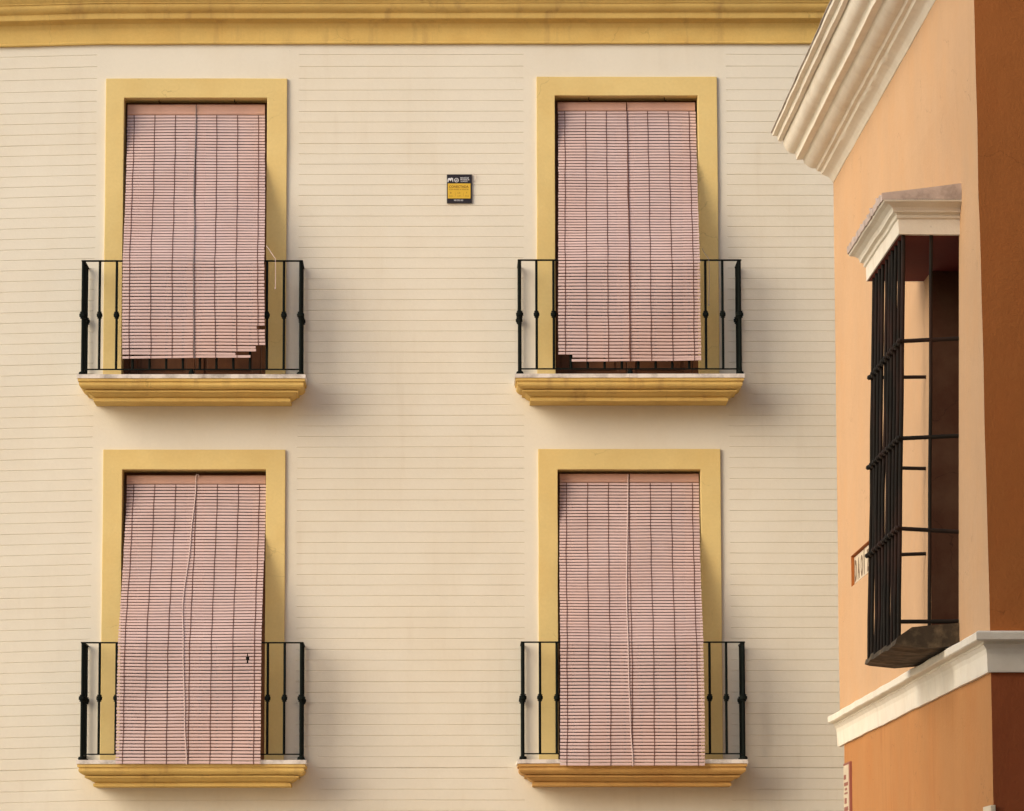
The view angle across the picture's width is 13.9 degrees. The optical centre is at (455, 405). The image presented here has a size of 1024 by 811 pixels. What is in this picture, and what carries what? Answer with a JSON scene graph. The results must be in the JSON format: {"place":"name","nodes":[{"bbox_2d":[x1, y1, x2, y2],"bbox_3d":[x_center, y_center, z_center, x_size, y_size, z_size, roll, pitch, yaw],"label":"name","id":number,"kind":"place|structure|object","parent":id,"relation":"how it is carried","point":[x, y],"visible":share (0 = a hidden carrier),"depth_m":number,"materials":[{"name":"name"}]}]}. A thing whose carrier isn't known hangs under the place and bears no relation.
{"place":"outdoors","nodes":[
{"label":"outdoors","id":0,"kind":"place"},
{"bbox_2d":[0,0,843,810],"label":"apartment house","id":1,"kind":"structure","parent":0,"point":[408,412],"depth_m":37.31,"materials":[{"name":"beige paint"}]},
{"bbox_2d":[115,474,265,764],"bbox_3d":[-2.317,1.868,36.877,1.271,2.608,0.622,0,-8,0],"label":"roller blind","id":2,"kind":"object","parent":1,"relation":"attached to","point":[145,559],"visible":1,"depth_m":36.75,"materials":[{"name":"wood"}]},
{"bbox_2d":[121,472,265,759],"bbox_3d":[-2.318,1.889,37.325,1.295,2.619,0.090,0,-8,0],"label":"balcony door","id":3,"kind":"structure","parent":1,"relation":"in","point":[126,474],"depth_m":37.29,"materials":[{"name":"brown wood"}]},
{"bbox_2d":[123,103,266,373],"bbox_3d":[-2.332,-1.457,37.773,1.305,2.596,0.090,0,-8,0],"label":"balcony door","id":4,"kind":"structure","parent":1,"relation":"in","point":[258,357],"depth_m":37.72,"materials":[{"name":"brown wood"}]},
{"bbox_2d":[122,105,275,358],"bbox_3d":[-2.268,-1.561,37.360,1.370,2.394,0.576,0,-8,0],"label":"roller blind","id":5,"kind":"object","parent":1,"relation":"attached to","point":[205,118],"visible":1,"depth_m":37.25,"materials":[{"name":"wood"}]},
{"bbox_2d":[447,174,476,202],"bbox_3d":[0.061,-1.948,37.577,0.270,0.274,0.021,0,-8,0],"label":"alarm sign","id":6,"kind":"object","parent":1,"relation":"attached to","point":[459,188],"visible":1,"depth_m":37.57,"materials":[{"name":"plastic"}]},
{"bbox_2d":[555,101,697,373],"bbox_3d":[1.539,-1.470,37.775,1.305,2.612,0.090,0,-8,0],"label":"balcony door","id":7,"kind":"structure","parent":1,"relation":"in","point":[562,360],"depth_m":37.73,"materials":[{"name":"brown wood"}]},
{"bbox_2d":[558,472,700,758],"bbox_3d":[1.546,1.886,37.325,1.290,2.614,0.090,0,-8,0],"label":"balcony door","id":8,"kind":"structure","parent":1,"relation":"in","point":[559,473],"depth_m":37.30,"materials":[{"name":"brown wood"}]},
{"bbox_2d":[559,474,704,765],"bbox_3d":[1.541,1.872,36.875,1.265,2.628,0.626,0,-8,0],"label":"roller blind","id":9,"kind":"object","parent":1,"relation":"attached to","point":[655,578],"visible":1,"depth_m":36.74,"materials":[{"name":"wood"}]},
{"bbox_2d":[558,102,709,361],"bbox_3d":[1.580,-1.558,37.361,1.342,2.442,0.574,0,-8,0],"label":"roller blind","id":10,"kind":"object","parent":1,"relation":"attached to","point":[629,121],"visible":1,"depth_m":37.26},
{"bbox_2d":[771,0,1023,810],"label":"corner house","id":11,"kind":"structure","parent":0,"point":[899,124],"depth_m":27.69,"materials":[{"name":"orange paint"}]},
{"bbox_2d":[843,761,851,810],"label":"tile panel","id":12,"kind":"object","parent":11,"relation":"attached to","point":[847,766],"visible":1,"depth_m":32.77,"materials":[{"name":"beige tile"}]},
{"bbox_2d":[854,545,868,582],"bbox_3d":[3.134,1.206,32.119,0.014,0.226,1.268,0,-8,-1],"label":"street name sign","id":13,"kind":"object","parent":11,"relation":"attached to","point":[860,565],"visible":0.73,"depth_m":32.25,"materials":[{"name":"white ceramic"}]},
{"bbox_2d":[931,249,986,624],"bbox_3d":[3.361,0.260,27.391,0.383,2.581,1.376,0,-8,0],"label":"window","id":14,"kind":"structure","parent":11,"relation":"in","point":[945,395],"depth_m":28.08,"materials":[{"name":"wood"}]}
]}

